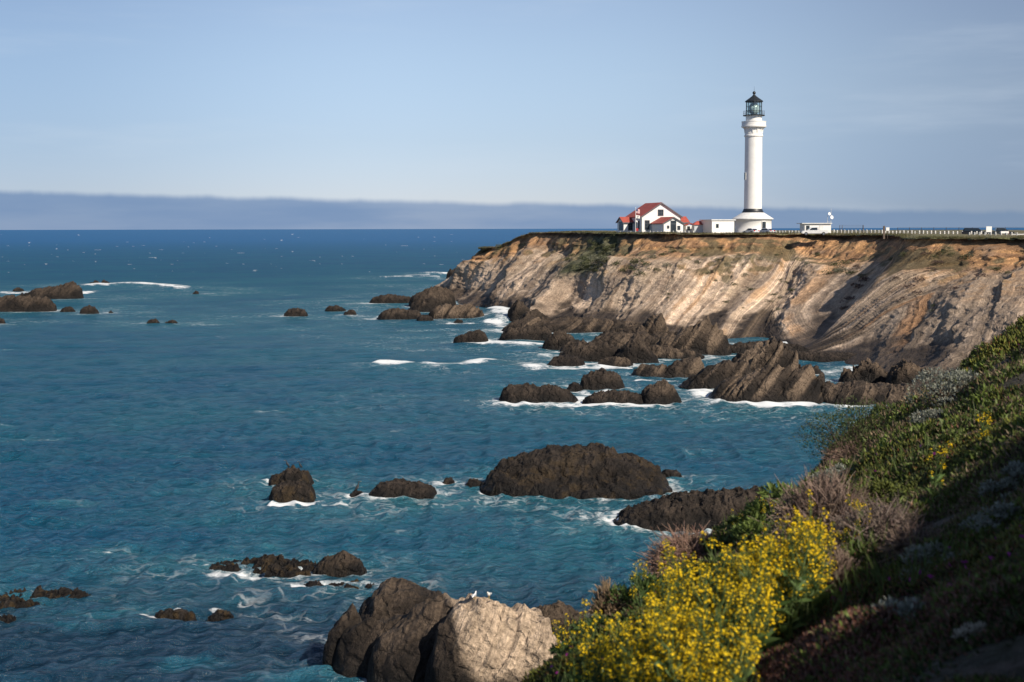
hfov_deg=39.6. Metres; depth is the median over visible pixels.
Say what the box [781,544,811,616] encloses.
mustard plant
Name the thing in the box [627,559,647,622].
mustard plant
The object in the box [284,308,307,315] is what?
sea rock
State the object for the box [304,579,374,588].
sea rock
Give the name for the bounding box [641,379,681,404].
sea rock
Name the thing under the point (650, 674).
mustard plant
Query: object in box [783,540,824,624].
mustard plant
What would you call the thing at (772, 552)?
mustard plant
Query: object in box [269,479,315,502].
sea rock
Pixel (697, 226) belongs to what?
red roof shed
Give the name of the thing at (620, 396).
sea rock
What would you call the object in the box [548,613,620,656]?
green bush
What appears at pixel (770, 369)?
sea rock
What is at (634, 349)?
sea rock
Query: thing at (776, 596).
mustard plant
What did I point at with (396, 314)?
sea rock
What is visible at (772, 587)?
mustard plant
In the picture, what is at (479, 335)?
sea rock
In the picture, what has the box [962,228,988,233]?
parked suv
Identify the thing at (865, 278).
cliff bush
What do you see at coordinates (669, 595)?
mustard plant
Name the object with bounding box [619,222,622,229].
window
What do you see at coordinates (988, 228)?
white board sign
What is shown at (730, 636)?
mustard plant
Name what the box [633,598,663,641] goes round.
mustard plant
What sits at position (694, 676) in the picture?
mustard plant
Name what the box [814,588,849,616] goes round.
green bush
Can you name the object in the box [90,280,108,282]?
sea rock
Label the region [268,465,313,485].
sea rock
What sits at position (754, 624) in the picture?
mustard plant
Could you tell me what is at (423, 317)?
sea rock
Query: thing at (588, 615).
silver bush
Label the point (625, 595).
green bush
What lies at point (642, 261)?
cliff bush
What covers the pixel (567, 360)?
sea rock
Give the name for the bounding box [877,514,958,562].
dry shrub
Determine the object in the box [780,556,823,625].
mustard plant
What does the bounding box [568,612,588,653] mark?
mustard plant
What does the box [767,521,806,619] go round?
mustard plant
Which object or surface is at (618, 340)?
sea rock
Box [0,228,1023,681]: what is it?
sea
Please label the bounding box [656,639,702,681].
mustard plant
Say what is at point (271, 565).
sea rock
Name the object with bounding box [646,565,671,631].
mustard plant
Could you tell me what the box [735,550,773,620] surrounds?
mustard plant
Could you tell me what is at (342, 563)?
sea rock
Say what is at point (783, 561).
mustard plant
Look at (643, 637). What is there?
mustard plant
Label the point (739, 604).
mustard plant
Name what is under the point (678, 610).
mustard plant
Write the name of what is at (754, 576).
mustard plant
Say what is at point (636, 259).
cliff bush
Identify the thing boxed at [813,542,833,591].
mustard plant
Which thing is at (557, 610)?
sea rock
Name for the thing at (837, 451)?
dry shrub
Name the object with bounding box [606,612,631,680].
mustard plant
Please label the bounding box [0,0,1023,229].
sky
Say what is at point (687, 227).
porch shed
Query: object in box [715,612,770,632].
green bush
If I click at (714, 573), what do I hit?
mustard plant
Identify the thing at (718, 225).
flat white block
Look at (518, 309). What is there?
sea rock
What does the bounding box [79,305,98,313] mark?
sea rock
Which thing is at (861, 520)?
mustard plant
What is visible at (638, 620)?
mustard plant
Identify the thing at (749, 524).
green bush
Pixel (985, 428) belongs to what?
mustard plant
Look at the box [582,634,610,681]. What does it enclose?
mustard plant
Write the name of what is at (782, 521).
mustard plant
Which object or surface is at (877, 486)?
green bush
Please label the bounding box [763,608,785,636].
mustard plant
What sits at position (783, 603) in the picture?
mustard plant
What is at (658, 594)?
mustard plant
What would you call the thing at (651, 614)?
mustard plant
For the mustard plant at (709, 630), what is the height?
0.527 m
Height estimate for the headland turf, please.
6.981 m
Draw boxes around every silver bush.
[583,613,602,623]
[810,463,850,483]
[871,596,924,626]
[897,540,959,579]
[905,366,982,407]
[908,408,947,423]
[951,620,985,640]
[957,499,1022,532]
[977,460,1023,506]
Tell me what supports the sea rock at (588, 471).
in the sea
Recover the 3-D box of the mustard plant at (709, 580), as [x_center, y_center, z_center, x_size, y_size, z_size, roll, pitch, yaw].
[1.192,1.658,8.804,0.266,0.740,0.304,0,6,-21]
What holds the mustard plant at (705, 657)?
on the hillside
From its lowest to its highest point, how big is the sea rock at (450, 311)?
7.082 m
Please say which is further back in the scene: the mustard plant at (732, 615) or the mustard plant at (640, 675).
the mustard plant at (732, 615)
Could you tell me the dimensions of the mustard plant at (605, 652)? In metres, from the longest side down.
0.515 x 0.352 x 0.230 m
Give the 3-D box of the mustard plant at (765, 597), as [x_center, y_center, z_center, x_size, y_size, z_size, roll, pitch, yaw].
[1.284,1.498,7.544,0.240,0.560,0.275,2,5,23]
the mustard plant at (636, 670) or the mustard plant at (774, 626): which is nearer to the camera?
the mustard plant at (636, 670)
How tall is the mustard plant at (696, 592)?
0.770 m
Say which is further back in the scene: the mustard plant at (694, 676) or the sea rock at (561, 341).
the sea rock at (561, 341)
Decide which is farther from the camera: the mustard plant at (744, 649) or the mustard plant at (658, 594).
the mustard plant at (658, 594)
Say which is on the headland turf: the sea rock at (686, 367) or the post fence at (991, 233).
the post fence at (991, 233)
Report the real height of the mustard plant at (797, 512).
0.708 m
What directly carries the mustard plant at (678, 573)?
on the hillside
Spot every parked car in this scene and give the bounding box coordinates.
[742,228,759,232]
[759,228,774,232]
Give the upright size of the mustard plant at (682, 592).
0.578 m
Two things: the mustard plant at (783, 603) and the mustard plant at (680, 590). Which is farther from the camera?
the mustard plant at (680, 590)
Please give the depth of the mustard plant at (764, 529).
8.61 m
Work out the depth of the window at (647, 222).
342.04 m
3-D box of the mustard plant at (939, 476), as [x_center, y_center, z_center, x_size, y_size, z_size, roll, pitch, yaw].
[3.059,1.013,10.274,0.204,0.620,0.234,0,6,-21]
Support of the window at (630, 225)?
in the signal house
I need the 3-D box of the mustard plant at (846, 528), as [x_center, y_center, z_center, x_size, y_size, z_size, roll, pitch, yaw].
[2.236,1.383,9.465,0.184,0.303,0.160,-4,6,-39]
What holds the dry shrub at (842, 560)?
on the hillside
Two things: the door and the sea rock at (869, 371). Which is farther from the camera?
the door
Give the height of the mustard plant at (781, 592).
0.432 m
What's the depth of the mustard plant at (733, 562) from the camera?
8.65 m
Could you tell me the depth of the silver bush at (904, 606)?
6.45 m
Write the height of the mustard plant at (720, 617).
0.785 m
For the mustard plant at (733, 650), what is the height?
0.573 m
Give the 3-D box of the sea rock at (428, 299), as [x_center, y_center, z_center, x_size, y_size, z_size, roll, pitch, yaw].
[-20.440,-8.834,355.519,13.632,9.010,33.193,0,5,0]
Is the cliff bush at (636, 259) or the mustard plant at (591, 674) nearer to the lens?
the mustard plant at (591, 674)
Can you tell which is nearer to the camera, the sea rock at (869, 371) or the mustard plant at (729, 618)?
the mustard plant at (729, 618)
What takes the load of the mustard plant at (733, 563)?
on the hillside
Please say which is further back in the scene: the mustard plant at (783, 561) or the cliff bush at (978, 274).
the cliff bush at (978, 274)
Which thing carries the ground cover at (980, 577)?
on the hillside
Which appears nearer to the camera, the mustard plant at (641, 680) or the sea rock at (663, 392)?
the mustard plant at (641, 680)
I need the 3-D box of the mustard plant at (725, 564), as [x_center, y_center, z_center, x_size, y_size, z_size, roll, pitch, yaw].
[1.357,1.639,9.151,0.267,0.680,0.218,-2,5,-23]
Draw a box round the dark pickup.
[988,228,1014,232]
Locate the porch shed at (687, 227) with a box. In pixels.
[684,223,692,232]
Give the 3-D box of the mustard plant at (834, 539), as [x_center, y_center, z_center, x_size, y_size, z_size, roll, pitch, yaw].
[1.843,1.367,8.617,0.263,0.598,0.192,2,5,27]
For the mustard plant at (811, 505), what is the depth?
8.65 m
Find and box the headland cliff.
[435,232,1023,386]
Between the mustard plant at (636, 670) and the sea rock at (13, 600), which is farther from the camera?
the sea rock at (13, 600)
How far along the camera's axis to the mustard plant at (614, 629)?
7.94 m
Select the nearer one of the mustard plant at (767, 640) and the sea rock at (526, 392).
the mustard plant at (767, 640)
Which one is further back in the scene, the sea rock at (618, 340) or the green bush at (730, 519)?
the sea rock at (618, 340)
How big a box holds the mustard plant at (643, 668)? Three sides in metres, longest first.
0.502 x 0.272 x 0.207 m
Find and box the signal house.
[616,202,689,232]
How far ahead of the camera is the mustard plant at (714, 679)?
6.56 m
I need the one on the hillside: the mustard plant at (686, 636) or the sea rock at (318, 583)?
the mustard plant at (686, 636)
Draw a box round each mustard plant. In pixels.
[551,613,571,674]
[564,599,615,681]
[566,631,604,681]
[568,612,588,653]
[581,649,606,681]
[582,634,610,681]
[596,644,617,681]
[602,620,634,681]
[602,657,629,681]
[604,619,644,681]
[604,627,639,681]
[605,624,635,681]
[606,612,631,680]
[610,620,631,663]
[615,641,636,681]
[619,654,642,673]
[619,657,650,681]
[620,638,649,681]
[621,655,642,681]
[626,673,648,681]
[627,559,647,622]
[627,652,660,681]
[628,611,658,652]
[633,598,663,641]
[633,658,654,681]
[634,633,670,681]
[634,662,649,681]
[635,620,659,675]
[636,567,689,650]
[645,593,679,624]
[645,598,672,637]
[645,634,680,681]
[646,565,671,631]
[646,595,689,669]
[646,601,685,680]
[647,615,687,680]
[648,580,671,614]
[648,607,695,666]
[649,617,698,681]
[650,671,668,681]
[652,603,682,644]
[654,593,677,616]
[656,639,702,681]
[657,547,694,622]
[658,634,691,669]
[660,605,687,630]
[661,646,691,681]
[662,539,693,595]
[664,566,691,617]
[665,552,696,593]
[665,562,695,594]
[665,566,690,618]
[669,578,694,607]
[669,657,699,681]
[670,569,700,602]
[671,587,701,636]
[671,636,709,681]
[674,662,703,681]
[676,654,708,681]
[677,572,719,652]
[678,561,725,632]
[678,592,698,611]
[679,619,701,655]
[681,599,700,630]
[682,600,711,653]
[683,657,715,681]
[684,610,715,678]
[684,649,721,681]
[685,649,711,675]
[685,669,708,681]
[686,611,719,669]
[687,585,731,681]
[691,650,718,671]
[692,569,743,673]
[695,608,717,650]
[696,553,730,627]
[697,531,733,623]
[697,572,715,642]
[697,666,728,681]
[702,558,731,605]
[706,621,749,681]
[706,649,738,681]
[707,566,732,636]
[709,625,766,681]
[711,580,753,647]
[711,641,732,677]
[713,542,743,604]
[714,622,759,681]
[715,569,742,623]
[717,644,731,679]
[719,635,758,681]
[722,560,764,632]
[722,579,776,681]
[723,546,752,605]
[723,570,749,630]
[725,607,745,642]
[726,548,767,644]
[727,553,742,588]
[727,623,756,679]
[729,556,774,656]
[731,509,743,544]
[732,580,780,663]
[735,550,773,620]
[735,576,777,630]
[737,534,758,576]
[737,538,788,645]
[742,573,775,653]
[747,531,784,635]
[748,540,774,570]
[750,553,809,636]
[753,527,787,579]
[754,535,787,592]
[761,499,777,535]
[762,539,787,600]
[763,577,780,634]
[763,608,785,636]
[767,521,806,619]
[768,513,796,576]
[769,580,788,629]
[772,529,820,643]
[773,517,815,618]
[774,538,802,621]
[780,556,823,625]
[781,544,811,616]
[782,535,824,623]
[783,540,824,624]
[786,523,832,621]
[788,525,828,629]
[791,489,828,602]
[792,506,831,612]
[792,515,823,600]
[803,545,829,606]
[805,532,837,599]
[807,519,835,574]
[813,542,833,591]
[836,527,851,549]
[845,495,868,527]
[853,498,871,542]
[917,441,952,502]
[975,411,992,441]
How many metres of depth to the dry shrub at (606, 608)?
12.44 m
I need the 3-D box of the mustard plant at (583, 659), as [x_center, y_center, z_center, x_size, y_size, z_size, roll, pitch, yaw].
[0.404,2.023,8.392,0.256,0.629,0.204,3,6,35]
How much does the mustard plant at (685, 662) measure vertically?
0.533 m
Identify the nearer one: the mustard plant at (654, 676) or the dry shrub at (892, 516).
the mustard plant at (654, 676)
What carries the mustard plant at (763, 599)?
on the hillside
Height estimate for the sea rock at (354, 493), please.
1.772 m
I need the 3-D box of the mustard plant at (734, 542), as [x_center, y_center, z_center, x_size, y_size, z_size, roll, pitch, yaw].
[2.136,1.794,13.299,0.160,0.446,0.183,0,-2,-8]
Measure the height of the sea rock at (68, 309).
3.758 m
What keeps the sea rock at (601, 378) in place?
in the sea
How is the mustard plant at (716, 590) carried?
on the hillside
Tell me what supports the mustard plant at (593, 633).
on the hillside
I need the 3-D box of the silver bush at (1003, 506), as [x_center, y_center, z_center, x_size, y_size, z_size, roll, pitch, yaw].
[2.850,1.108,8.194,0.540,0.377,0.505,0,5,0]
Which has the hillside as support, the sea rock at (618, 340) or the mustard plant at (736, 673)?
the mustard plant at (736, 673)
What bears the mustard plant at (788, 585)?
on the hillside
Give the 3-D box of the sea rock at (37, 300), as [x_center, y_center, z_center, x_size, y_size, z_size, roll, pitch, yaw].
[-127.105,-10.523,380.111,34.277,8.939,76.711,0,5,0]
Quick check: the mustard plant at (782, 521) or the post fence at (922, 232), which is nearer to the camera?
the mustard plant at (782, 521)
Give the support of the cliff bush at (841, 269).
on the headland cliff
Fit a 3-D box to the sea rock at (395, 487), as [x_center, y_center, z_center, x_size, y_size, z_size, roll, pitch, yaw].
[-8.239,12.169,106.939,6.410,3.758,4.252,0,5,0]
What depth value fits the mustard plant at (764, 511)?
12.62 m
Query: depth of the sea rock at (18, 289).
456.21 m
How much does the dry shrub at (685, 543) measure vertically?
0.620 m
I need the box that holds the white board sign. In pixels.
[986,226,991,233]
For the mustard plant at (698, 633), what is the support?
on the hillside
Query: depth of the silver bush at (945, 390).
16.91 m
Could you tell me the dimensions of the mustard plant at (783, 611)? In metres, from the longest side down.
0.741 x 0.280 x 0.244 m
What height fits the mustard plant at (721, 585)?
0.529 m
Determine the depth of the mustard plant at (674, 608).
7.04 m
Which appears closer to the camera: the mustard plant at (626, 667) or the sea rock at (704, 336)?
the mustard plant at (626, 667)
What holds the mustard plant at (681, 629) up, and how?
on the hillside
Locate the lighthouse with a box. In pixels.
[732,91,772,232]
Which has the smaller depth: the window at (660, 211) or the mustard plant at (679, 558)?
the mustard plant at (679, 558)
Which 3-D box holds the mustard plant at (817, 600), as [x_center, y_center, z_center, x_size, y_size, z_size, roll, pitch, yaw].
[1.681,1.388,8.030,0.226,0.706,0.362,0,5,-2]
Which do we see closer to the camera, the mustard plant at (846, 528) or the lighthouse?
the mustard plant at (846, 528)
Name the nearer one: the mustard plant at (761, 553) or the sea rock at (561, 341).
the mustard plant at (761, 553)
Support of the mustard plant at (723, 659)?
on the hillside
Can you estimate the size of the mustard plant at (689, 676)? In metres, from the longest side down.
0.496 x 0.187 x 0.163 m
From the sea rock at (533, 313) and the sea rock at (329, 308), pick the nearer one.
the sea rock at (533, 313)
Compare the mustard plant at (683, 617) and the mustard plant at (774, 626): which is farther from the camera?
the mustard plant at (774, 626)
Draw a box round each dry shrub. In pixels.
[585,576,624,614]
[627,522,726,576]
[747,456,886,556]
[815,435,868,462]
[820,540,863,591]
[823,492,939,550]
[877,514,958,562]
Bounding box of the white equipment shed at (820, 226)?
[797,223,831,232]
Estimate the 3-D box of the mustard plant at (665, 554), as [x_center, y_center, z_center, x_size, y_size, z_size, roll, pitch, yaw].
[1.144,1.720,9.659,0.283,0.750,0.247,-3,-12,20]
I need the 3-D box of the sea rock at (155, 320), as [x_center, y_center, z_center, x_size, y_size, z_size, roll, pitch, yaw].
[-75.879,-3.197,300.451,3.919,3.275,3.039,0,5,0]
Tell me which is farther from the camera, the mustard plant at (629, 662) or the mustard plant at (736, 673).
the mustard plant at (629, 662)
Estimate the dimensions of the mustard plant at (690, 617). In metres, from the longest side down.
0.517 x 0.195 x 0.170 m
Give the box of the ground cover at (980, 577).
[521,315,1023,681]
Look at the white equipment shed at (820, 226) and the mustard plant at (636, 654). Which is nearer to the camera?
the mustard plant at (636, 654)
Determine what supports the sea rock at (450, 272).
in the sea
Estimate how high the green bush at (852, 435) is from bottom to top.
0.912 m
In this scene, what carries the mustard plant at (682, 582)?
on the hillside
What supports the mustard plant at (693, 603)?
on the hillside
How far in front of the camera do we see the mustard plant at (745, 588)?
8.14 m
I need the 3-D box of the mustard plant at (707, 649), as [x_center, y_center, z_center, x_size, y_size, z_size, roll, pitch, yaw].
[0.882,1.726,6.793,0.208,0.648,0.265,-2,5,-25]
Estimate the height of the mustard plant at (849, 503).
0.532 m
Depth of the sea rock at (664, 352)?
217.35 m
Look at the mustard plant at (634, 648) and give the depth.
7.79 m
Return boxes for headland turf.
[478,230,1023,250]
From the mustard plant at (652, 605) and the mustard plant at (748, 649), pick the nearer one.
the mustard plant at (748, 649)
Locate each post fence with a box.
[833,230,882,232]
[885,230,981,233]
[968,232,1017,234]
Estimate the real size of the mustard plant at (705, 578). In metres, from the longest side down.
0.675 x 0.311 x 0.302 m
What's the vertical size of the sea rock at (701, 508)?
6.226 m
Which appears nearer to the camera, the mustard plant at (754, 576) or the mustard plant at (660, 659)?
the mustard plant at (660, 659)
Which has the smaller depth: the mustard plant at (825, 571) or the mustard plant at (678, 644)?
the mustard plant at (678, 644)
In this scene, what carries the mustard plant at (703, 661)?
on the hillside
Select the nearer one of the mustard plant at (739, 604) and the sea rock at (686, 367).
the mustard plant at (739, 604)
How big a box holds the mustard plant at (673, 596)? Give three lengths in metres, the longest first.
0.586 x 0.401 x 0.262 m
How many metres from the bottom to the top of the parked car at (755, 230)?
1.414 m
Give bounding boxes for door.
[671,221,675,232]
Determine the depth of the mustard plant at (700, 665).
6.71 m
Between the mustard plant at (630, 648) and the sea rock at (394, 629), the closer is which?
the mustard plant at (630, 648)
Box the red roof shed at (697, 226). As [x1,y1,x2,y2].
[691,221,702,232]
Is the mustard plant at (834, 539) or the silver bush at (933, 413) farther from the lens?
the silver bush at (933, 413)
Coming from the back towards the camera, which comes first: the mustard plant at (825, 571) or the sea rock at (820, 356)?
the sea rock at (820, 356)
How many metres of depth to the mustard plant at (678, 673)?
6.68 m
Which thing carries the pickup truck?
on the headland turf
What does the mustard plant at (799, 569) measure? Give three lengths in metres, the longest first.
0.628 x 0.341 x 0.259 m
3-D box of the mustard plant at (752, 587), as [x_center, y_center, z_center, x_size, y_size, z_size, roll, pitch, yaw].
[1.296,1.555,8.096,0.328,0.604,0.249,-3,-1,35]
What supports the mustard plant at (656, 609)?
on the hillside
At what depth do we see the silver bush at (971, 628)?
5.84 m
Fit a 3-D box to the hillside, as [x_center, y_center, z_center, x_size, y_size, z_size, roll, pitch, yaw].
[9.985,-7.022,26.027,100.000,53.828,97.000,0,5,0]
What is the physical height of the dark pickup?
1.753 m
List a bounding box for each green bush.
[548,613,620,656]
[601,569,665,610]
[699,513,745,555]
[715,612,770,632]
[730,479,804,546]
[788,396,905,458]
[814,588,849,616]
[848,473,929,508]
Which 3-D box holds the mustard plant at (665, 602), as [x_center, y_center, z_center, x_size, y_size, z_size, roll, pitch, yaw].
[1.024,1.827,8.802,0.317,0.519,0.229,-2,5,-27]
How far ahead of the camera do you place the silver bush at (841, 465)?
14.69 m
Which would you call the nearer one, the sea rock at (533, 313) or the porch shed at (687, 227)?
the sea rock at (533, 313)
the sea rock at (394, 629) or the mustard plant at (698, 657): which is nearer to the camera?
the mustard plant at (698, 657)
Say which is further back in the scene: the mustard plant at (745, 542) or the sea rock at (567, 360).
the sea rock at (567, 360)
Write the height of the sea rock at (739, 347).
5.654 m
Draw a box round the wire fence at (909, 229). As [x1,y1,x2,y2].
[897,227,1023,233]
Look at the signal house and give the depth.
342.45 m
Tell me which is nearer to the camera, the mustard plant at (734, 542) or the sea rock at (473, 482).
the mustard plant at (734, 542)
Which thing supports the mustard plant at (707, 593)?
on the hillside
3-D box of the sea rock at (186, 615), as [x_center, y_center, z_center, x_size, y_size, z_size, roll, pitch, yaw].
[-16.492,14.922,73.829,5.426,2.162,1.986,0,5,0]
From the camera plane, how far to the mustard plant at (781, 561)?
8.37 m
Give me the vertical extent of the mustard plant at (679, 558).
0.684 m
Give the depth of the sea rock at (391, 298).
379.57 m
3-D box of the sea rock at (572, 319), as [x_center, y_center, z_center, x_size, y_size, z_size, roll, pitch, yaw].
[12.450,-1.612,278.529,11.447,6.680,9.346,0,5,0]
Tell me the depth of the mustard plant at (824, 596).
8.19 m
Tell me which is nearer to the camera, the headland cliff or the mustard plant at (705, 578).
the mustard plant at (705, 578)
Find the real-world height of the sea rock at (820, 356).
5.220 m
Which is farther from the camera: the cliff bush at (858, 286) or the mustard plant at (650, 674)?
the cliff bush at (858, 286)
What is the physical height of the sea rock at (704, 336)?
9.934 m
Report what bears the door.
in the signal house
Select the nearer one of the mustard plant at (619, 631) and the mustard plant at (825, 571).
the mustard plant at (825, 571)
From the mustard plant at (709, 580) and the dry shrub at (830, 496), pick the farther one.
the dry shrub at (830, 496)
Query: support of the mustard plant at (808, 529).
on the hillside
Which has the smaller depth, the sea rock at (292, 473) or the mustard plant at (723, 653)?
the mustard plant at (723, 653)
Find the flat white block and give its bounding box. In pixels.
[699,219,735,232]
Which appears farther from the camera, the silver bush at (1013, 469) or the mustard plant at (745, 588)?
the silver bush at (1013, 469)
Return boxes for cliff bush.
[629,258,645,264]
[631,268,647,275]
[636,259,651,265]
[834,265,852,270]
[850,283,863,288]
[858,276,869,281]
[973,272,987,276]
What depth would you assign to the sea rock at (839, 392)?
161.95 m
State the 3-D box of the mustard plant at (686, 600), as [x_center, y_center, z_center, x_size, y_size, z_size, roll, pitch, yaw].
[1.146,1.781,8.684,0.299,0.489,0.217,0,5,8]
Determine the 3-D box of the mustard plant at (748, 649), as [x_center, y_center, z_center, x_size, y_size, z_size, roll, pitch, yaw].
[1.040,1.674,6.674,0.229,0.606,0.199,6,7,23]
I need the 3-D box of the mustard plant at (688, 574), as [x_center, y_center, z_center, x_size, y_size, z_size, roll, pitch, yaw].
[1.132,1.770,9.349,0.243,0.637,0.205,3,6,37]
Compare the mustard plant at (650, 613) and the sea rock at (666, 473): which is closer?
the mustard plant at (650, 613)
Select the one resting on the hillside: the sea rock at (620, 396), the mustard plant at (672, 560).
the mustard plant at (672, 560)
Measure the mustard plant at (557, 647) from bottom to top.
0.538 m
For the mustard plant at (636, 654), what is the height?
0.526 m
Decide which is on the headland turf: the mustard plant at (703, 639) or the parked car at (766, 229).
the parked car at (766, 229)
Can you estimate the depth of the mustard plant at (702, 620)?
6.92 m
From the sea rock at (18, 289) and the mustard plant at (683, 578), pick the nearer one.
the mustard plant at (683, 578)
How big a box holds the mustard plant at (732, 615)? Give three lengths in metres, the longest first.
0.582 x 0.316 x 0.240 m
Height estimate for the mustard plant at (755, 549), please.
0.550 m
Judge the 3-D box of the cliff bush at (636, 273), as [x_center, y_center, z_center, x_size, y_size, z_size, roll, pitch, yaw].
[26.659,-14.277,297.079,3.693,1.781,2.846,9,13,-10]
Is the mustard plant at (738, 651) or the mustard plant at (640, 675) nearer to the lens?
the mustard plant at (738, 651)
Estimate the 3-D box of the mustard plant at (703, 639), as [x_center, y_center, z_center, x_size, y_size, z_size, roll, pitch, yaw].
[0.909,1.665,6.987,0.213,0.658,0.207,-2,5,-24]
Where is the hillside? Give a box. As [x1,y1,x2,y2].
[554,337,1023,681]
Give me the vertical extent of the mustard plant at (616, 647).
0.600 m
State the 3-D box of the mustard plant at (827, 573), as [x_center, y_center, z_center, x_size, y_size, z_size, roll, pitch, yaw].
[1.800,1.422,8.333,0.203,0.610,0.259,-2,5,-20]
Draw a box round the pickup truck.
[801,227,827,234]
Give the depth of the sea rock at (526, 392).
163.13 m
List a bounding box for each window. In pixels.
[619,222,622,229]
[628,223,632,229]
[645,220,649,229]
[658,209,663,215]
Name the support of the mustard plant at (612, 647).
on the hillside
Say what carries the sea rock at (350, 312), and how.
in the sea
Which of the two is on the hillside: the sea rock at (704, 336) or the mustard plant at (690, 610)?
the mustard plant at (690, 610)
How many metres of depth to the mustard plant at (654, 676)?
6.94 m
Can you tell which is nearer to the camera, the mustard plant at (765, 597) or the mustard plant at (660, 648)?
the mustard plant at (660, 648)
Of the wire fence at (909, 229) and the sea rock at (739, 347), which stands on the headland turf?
the wire fence at (909, 229)
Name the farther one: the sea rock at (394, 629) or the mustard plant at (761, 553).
the sea rock at (394, 629)
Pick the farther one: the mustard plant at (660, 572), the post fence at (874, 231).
the post fence at (874, 231)
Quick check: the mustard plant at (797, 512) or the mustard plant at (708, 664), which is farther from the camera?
the mustard plant at (797, 512)
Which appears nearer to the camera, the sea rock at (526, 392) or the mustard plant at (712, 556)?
the mustard plant at (712, 556)
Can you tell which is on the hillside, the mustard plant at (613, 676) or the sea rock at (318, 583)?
the mustard plant at (613, 676)
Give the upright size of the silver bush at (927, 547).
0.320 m
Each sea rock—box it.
[0,281,83,311]
[0,585,90,622]
[13,287,23,291]
[60,306,75,311]
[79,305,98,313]
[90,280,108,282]
[147,318,159,322]
[155,608,233,621]
[209,554,316,577]
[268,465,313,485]
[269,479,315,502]
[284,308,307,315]
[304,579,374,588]
[312,550,366,577]
[322,577,560,681]
[325,305,345,311]
[343,309,356,314]
[350,490,363,496]
[369,294,410,302]
[369,478,436,498]
[377,308,420,319]
[408,286,455,311]
[416,314,433,320]
[428,303,483,318]
[442,477,483,487]
[446,268,454,278]
[453,329,488,342]
[480,442,672,499]
[498,324,585,351]
[499,382,577,402]
[502,317,731,348]
[507,299,529,321]
[519,309,549,319]
[536,600,595,642]
[547,354,584,366]
[559,325,677,362]
[565,316,582,321]
[567,367,624,391]
[582,390,642,403]
[598,345,704,366]
[613,485,774,532]
[630,356,704,377]
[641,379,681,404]
[642,313,731,355]
[661,469,681,477]
[678,336,824,403]
[730,340,808,352]
[794,351,856,361]
[801,364,928,404]
[838,358,937,384]

